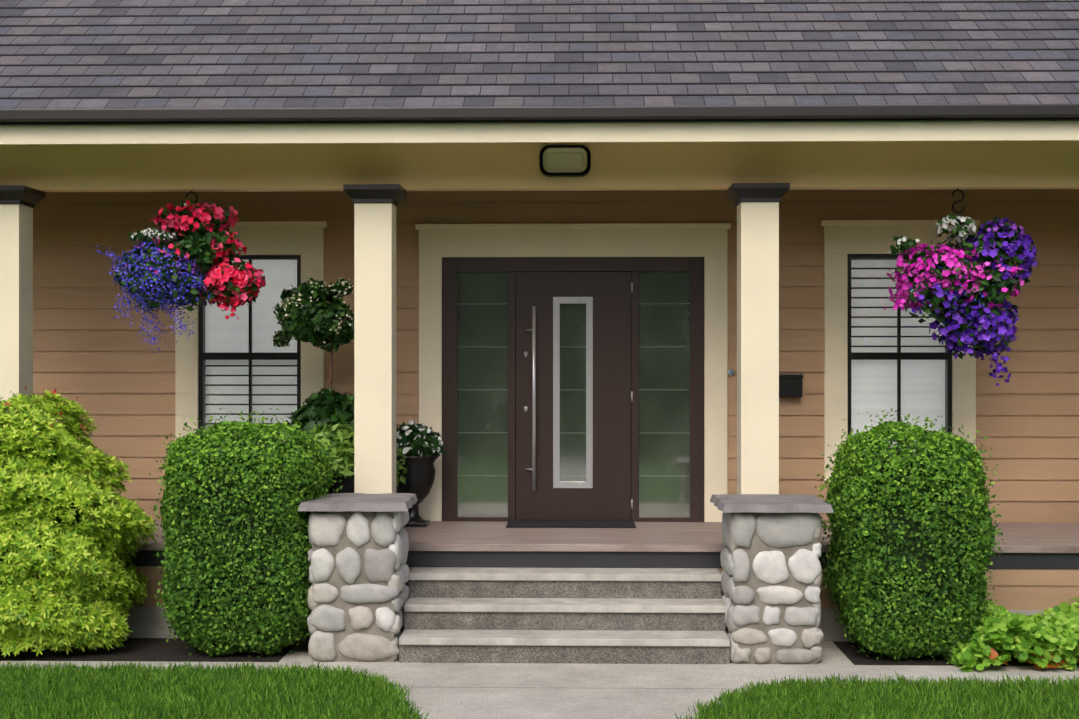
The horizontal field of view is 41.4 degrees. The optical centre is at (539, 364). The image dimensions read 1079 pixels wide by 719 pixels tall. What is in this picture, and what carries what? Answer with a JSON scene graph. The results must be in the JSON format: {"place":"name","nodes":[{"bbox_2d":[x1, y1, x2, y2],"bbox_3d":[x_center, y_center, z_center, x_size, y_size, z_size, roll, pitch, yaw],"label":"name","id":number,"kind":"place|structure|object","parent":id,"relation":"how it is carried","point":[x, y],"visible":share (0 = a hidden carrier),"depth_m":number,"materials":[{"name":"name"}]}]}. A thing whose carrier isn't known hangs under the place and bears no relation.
{"place":"outdoors","nodes":[
{"label":"outdoors","id":0,"kind":"place"},
{"bbox_2d":[179,191,211,299],"bbox_3d":[-2.631,-0.910,10.791,0.440,0.844,0.440,0,0,1],"label":"hanging basket","id":1,"kind":"object","parent":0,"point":[201,270],"visible":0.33,"depth_m":10.63,"materials":[{"name":"black metal"}]},
{"bbox_2d":[131,228,182,243],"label":"white flowers","id":2,"kind":"object","parent":1,"relation":"in","point":[144,232],"visible":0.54,"depth_m":10.55,"materials":[{"name":"white plant"}]},
{"bbox_2d":[118,242,202,288],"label":"blue flowers","id":3,"kind":"object","parent":1,"relation":"in","point":[166,254],"visible":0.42,"depth_m":10.49,"materials":[{"name":"blue plant"}]},
{"bbox_2d":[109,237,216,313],"bbox_3d":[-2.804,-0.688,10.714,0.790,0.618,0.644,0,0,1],"label":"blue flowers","id":4,"kind":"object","parent":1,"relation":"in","point":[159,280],"visible":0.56,"depth_m":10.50,"materials":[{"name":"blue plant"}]},
{"bbox_2d":[114,198,264,311],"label":"hanging basket leaves","id":5,"kind":"object","parent":1,"relation":"in","point":[198,247],"visible":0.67,"depth_m":10.56,"materials":[{"name":"green plant"}]},
{"bbox_2d":[96,246,120,259],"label":"trailing blue flowers","id":6,"kind":"object","parent":5,"relation":"attached to","point":[110,255],"visible":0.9,"depth_m":10.71,"materials":[{"name":"blue plant"}]},
{"bbox_2d":[112,288,140,326],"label":"trailing blue flowers","id":7,"kind":"object","parent":5,"relation":"hanging from","point":[128,301],"visible":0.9,"depth_m":10.67,"materials":[{"name":"blue plant"}]},
{"bbox_2d":[131,299,168,353],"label":"trailing blue flowers","id":8,"kind":"object","parent":5,"relation":"hanging from","point":[152,318],"visible":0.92,"depth_m":10.66,"materials":[{"name":"blue plant"}]},
{"bbox_2d":[165,301,197,345],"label":"trailing blue flowers","id":9,"kind":"object","parent":5,"relation":"hanging from","point":[180,313],"visible":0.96,"depth_m":10.65,"materials":[{"name":"blue plant"}]},
{"bbox_2d":[219,304,238,319],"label":"red flowers","id":10,"kind":"object","parent":5,"relation":"hanging from","point":[226,308],"visible":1,"depth_m":10.59,"materials":[{"name":"red plant"}]},
{"bbox_2d":[145,200,265,307],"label":"red flowers","id":11,"kind":"object","parent":1,"relation":"in","point":[239,278],"visible":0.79,"depth_m":10.56,"materials":[{"name":"red plant"}]},
{"bbox_2d":[199,255,300,429],"bbox_3d":[-2.429,-0.072,12.025,0.866,1.701,0.102,0,0,1],"label":"window frame","id":12,"kind":"object","parent":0,"point":[250,356],"visible":0.52,"depth_m":11.98,"materials":[{"name":"black metal"}]},
{"bbox_2d":[204,259,296,434],"bbox_3d":[-2.429,-0.072,12.006,0.794,1.629,0.001,0,0,1],"label":"window glass","id":13,"kind":"object","parent":12,"relation":"in","point":[232,321],"depth_m":12.01,"materials":[{"name":"grey glass"}]},
{"bbox_2d":[285,386,353,434],"bbox_3d":[-1.621,0.401,11.111,0.798,0.476,0.623,0,0,1],"label":"shrub","id":14,"kind":"object","parent":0,"point":[328,407],"visible":0.46,"depth_m":10.96,"materials":[{"name":"green plant"}]},
{"bbox_2d":[0,639,1078,718],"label":"walkway","id":15,"kind":"structure","parent":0,"point":[536,691],"depth_m":9.11,"materials":[{"name":"concrete"}]},
{"bbox_2d":[312,511,403,661],"bbox_3d":[-1.254,1.496,9.937,0.556,1.030,0.576,0,0,1],"label":"pillar mortar","id":16,"kind":"object","parent":15,"relation":"on","point":[336,581],"visible":0.14,"depth_m":9.65,"materials":[{"name":"grey concrete"}]},
{"bbox_2d":[307,509,409,660],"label":"pillar stones","id":17,"kind":"object","parent":15,"relation":"on","point":[326,529],"visible":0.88,"depth_m":9.62,"materials":[{"name":"grey stone"}]},
{"bbox_2d":[298,493,417,511],"bbox_3d":[-1.254,0.950,9.937,0.762,0.064,0.782,0,0,1],"label":"pillar cap","id":18,"kind":"object","parent":17,"relation":"on","point":[386,502],"visible":0.98,"depth_m":9.61,"materials":[{"name":"grey stone"}]},
{"bbox_2d":[399,567,729,663],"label":"porch steps","id":19,"kind":"structure","parent":15,"relation":"on","point":[575,615],"depth_m":9.87,"materials":[{"name":"grey concrete"}]},
{"bbox_2d":[725,512,816,663],"bbox_3d":[1.593,1.496,9.867,0.556,1.030,0.576,0,0,1],"label":"pillar mortar","id":20,"kind":"object","parent":15,"relation":"on","point":[752,551],"visible":0.21,"depth_m":9.58,"materials":[{"name":"grey concrete"}]},
{"bbox_2d":[720,512,823,663],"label":"pillar stones","id":21,"kind":"object","parent":15,"relation":"on","point":[785,530],"visible":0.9,"depth_m":9.55,"materials":[{"name":"grey stone"}]},
{"bbox_2d":[710,494,833,512],"bbox_3d":[1.593,0.950,9.867,0.762,0.064,0.782,0,0,1],"label":"pillar cap","id":22,"kind":"object","parent":21,"relation":"on","point":[769,503],"visible":1,"depth_m":9.55,"materials":[{"name":"grey stone"}]},
{"bbox_2d":[128,566,1078,609],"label":"porch skirt siding","id":23,"kind":"object","parent":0,"point":[1029,589],"depth_m":10.34,"materials":[{"name":"brown wood"}]},
{"bbox_2d":[937,188,981,324],"bbox_3d":[3.122,-0.810,10.650,0.440,1.044,0.440,0,0,1],"label":"hanging basket","id":24,"kind":"object","parent":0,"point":[962,296],"visible":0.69,"depth_m":10.62,"materials":[{"name":"black metal"}]},
{"bbox_2d":[909,259,993,324],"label":"pink flowers","id":25,"kind":"object","parent":24,"relation":"in","point":[956,306],"visible":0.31,"depth_m":10.36,"materials":[{"name":"pink plant"}]},
{"bbox_2d":[935,215,975,242],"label":"white flowers","id":26,"kind":"object","parent":24,"relation":"in","point":[971,227],"visible":0.88,"depth_m":10.48,"materials":[{"name":"white plant"}]},
{"bbox_2d":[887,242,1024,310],"bbox_3d":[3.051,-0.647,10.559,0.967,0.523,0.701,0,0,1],"label":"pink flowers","id":27,"kind":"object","parent":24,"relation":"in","point":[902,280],"visible":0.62,"depth_m":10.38,"materials":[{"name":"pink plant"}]},
{"bbox_2d":[911,217,1037,358],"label":"purple flowers","id":28,"kind":"object","parent":24,"relation":"in","point":[983,320],"visible":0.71,"depth_m":10.40,"materials":[{"name":"purple plant"}]},
{"bbox_2d":[887,213,1034,359],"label":"hanging basket leaves","id":29,"kind":"object","parent":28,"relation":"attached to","point":[994,296],"visible":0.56,"depth_m":10.42,"materials":[{"name":"green plant"}]},
{"bbox_2d":[884,294,909,310],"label":"flowers","id":30,"kind":"object","parent":29,"relation":"attached to","point":[899,301],"visible":0.88,"depth_m":10.42,"materials":[{"name":"pink plant"}]},
{"bbox_2d":[888,236,919,253],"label":"white flowers","id":31,"kind":"object","parent":29,"relation":"attached to","point":[904,238],"visible":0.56,"depth_m":10.53,"materials":[{"name":"white plant"}]},
{"bbox_2d":[981,345,1010,385],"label":"flowers","id":32,"kind":"object","parent":29,"relation":"hanging from","point":[999,367],"visible":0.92,"depth_m":10.50,"materials":[{"name":"purple plant"}]},
{"bbox_2d":[987,220,1024,242],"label":"purple flowers","id":33,"kind":"object","parent":29,"relation":"attached to","point":[1014,227],"visible":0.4,"depth_m":10.45,"materials":[{"name":"purple plant"}]},
{"label":"ground","id":34,"kind":"structure","parent":0,"visible":0},
{"bbox_2d":[149,404,345,657],"bbox_3d":[-2.053,1.185,10.011,1.283,1.822,1.198,0,0,1],"label":"hedge","id":35,"kind":"object","parent":34,"relation":"on","point":[170,582],"depth_m":9.64,"materials":[{"name":"green plant"}]},
{"bbox_2d":[0,638,1078,665],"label":"planting bed","id":36,"kind":"object","parent":34,"relation":"on","point":[153,649],"visible":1,"depth_m":9.86,"materials":[{"name":"soil"}]},
{"bbox_2d":[0,389,157,656],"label":"shrub","id":37,"kind":"object","parent":36,"relation":"on","point":[102,579],"depth_m":9.69,"materials":[{"name":"green plant"}]},
{"bbox_2d":[2,386,102,431],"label":"shrub leaves","id":38,"kind":"object","parent":37,"relation":"attached to","point":[61,413],"visible":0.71,"depth_m":9.83,"materials":[{"name":"green plant"}]},
{"bbox_2d":[815,408,1003,663],"bbox_3d":[2.556,1.201,9.909,1.248,1.756,1.186,0,0,1],"label":"hedge","id":39,"kind":"object","parent":36,"relation":"on","point":[964,630],"depth_m":9.53,"materials":[{"name":"green plant"}]},
{"bbox_2d":[934,597,1078,672],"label":"ground cover leaves","id":40,"kind":"object","parent":36,"relation":"on","point":[1019,636],"visible":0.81,"depth_m":9.38,"materials":[{"name":"green plant"}]},
{"bbox_2d":[979,648,1078,669],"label":"ground cover dry leaves","id":41,"kind":"object","parent":36,"relation":"on","point":[994,654],"visible":0.48,"depth_m":9.35,"materials":[{"name":"plant"}]},
{"bbox_2d":[0,660,1078,718],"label":"lawn grass","id":42,"kind":"structure","parent":34,"relation":"on","point":[181,691],"depth_m":8.47,"materials":[{"name":"green plant"}]},
{"bbox_2d":[107,606,1052,640],"bbox_3d":[0.022,1.893,11.071,18.000,0.236,1.310,0,0,1],"label":"porch foundation","id":43,"kind":"object","parent":34,"relation":"on","point":[145,622],"depth_m":10.48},
{"bbox_2d":[97,520,1078,552],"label":"porch deck","id":44,"kind":"structure","parent":43,"relation":"on","point":[692,536],"depth_m":10.73,"materials":[{"name":"brown wood"}]},
{"bbox_2d":[273,277,353,392],"bbox_3d":[-1.686,-0.048,11.073,0.752,1.268,0.522,0,0,-20],"label":"topiary","id":45,"kind":"object","parent":44,"relation":"on","point":[313,321],"depth_m":10.99,"materials":[{"name":"green plant"}]},
{"bbox_2d":[309,422,353,493],"bbox_3d":[-1.542,0.865,10.746,0.650,0.882,0.554,0,0,1],"label":"fern planter","id":46,"kind":"object","parent":44,"relation":"on","point":[341,439],"depth_m":10.58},
{"bbox_2d":[0,183,789,493],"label":"porch columns","id":47,"kind":"structure","parent":44,"relation":"on","point":[376,205],"depth_m":10.48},
{"bbox_2d":[0,141,1078,191],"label":"porch ceiling","id":48,"kind":"structure","parent":47,"relation":"on","point":[915,165],"depth_m":10.66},
{"bbox_2d":[0,121,1078,144],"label":"fascia board","id":49,"kind":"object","parent":48,"relation":"attached to","point":[554,132],"depth_m":9.97,"materials":[{"name":"beige wood"}]},
{"bbox_2d":[0,104,1078,124],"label":"roof gutter","id":50,"kind":"object","parent":49,"relation":"attached to","point":[586,114],"visible":1,"depth_m":9.88,"materials":[{"name":"metal"}]},
{"bbox_2d":[539,145,590,176],"bbox_3d":[0.191,-1.516,10.613,0.380,0.226,0.128,0,0,1],"label":"porch light","id":51,"kind":"object","parent":48,"relation":"attached to","point":[564,160],"visible":1,"depth_m":10.59,"materials":[{"name":"beige glass"}]},
{"bbox_2d":[0,0,1078,108],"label":"roof slates","id":52,"kind":"object","parent":47,"relation":"on","point":[65,54],"visible":0.95,"depth_m":10.70,"materials":[{"name":"grey stone"}]},
{"bbox_2d":[396,420,447,526],"bbox_3d":[-1.018,0.875,11.598,0.560,0.860,0.469,0,0,1],"label":"potted plant","id":53,"kind":"object","parent":44,"relation":"on","point":[420,474],"depth_m":11.48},
{"bbox_2d":[396,447,406,485],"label":"plant leaves","id":54,"kind":"object","parent":53,"relation":"in","point":[401,477],"visible":0.25,"depth_m":11.43,"materials":[{"name":"green plant"}]},
{"bbox_2d":[33,189,1078,522],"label":"house wall","id":55,"kind":"structure","parent":44,"relation":"on","point":[103,365],"depth_m":11.90,"materials":[{"name":"brown wood"}]},
{"bbox_2d":[205,260,296,441],"bbox_3d":[-2.426,-0.072,12.116,0.866,1.701,0.140,0,0,1],"label":"interior window","id":56,"kind":"structure","parent":55,"relation":"attached to","point":[234,372],"depth_m":12.06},
{"bbox_2d":[442,257,703,521],"bbox_3d":[0.279,0.203,11.966,2.190,2.205,0.108,0,0,1],"label":"front door frame","id":57,"kind":"object","parent":55,"relation":"attached to","point":[539,283],"visible":0.85,"depth_m":11.92,"materials":[{"name":"brown wood"}]},
{"bbox_2d":[457,271,689,516],"bbox_3d":[0.284,0.244,11.951,1.945,2.052,0.018,0,0,1],"label":"door glass","id":58,"kind":"object","parent":57,"relation":"attached to","point":[664,393],"visible":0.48,"depth_m":11.94,"materials":[{"name":"green glass"}]},
{"bbox_2d":[524,282,632,508],"bbox_3d":[0.323,0.257,11.912,0.906,1.890,0.107,0,0,-3],"label":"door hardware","id":59,"kind":"object","parent":57,"relation":"attached to","point":[557,302],"visible":1,"depth_m":11.91,"materials":[{"name":"metal"}]},
{"bbox_2d":[175,220,979,521],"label":"house trim","id":60,"kind":"structure","parent":55,"relation":"attached to","point":[843,239],"depth_m":11.87,"materials":[{"name":"beige wood"}]},
{"bbox_2d":[728,369,733,375],"bbox_3d":[1.592,0.061,11.865,0.056,0.056,0.022,0,0,1],"label":"doorbell","id":61,"kind":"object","parent":55,"relation":"attached to","point":[730,372],"depth_m":11.86,"materials":[{"name":"metal"}]},
{"bbox_2d":[779,374,802,396],"bbox_3d":[2.071,0.172,11.811,0.210,0.190,0.106,0,0,1],"label":"mail box","id":62,"kind":"object","parent":55,"relation":"attached to","point":[790,385],"visible":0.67,"depth_m":11.77,"materials":[{"name":"black paint"}]},
{"bbox_2d":[851,259,944,452],"bbox_3d":[2.990,-0.072,11.983,0.866,1.701,0.140,0,0,1],"label":"interior window","id":63,"kind":"structure","parent":55,"relation":"attached to","point":[892,377],"depth_m":11.93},
{"bbox_2d":[848,254,951,457],"bbox_3d":[2.988,-0.072,11.893,0.866,1.701,0.102,0,0,1],"label":"window frame","id":64,"kind":"object","parent":55,"relation":"attached to","point":[899,356],"visible":0.35,"depth_m":11.85,"materials":[{"name":"black metal"}]},
{"bbox_2d":[851,258,946,444],"bbox_3d":[2.987,-0.072,11.873,0.794,1.629,0.001,0,0,1],"label":"window glass","id":65,"kind":"object","parent":64,"relation":"in","point":[878,396],"depth_m":11.88,"materials":[{"name":"grey glass"}]},
{"bbox_2d":[506,520,635,527],"bbox_3d":[0.256,1.298,11.655,1.040,0.014,0.470,0,0,1],"label":"door mat","id":66,"kind":"object","parent":44,"relation":"on","point":[570,523],"depth_m":11.55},
{"bbox_2d":[126,550,1078,569],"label":"porch floor fascia","id":67,"kind":"structure","parent":44,"relation":"attached to","point":[514,559],"depth_m":10.42,"materials":[{"name":"wood"}]}
]}

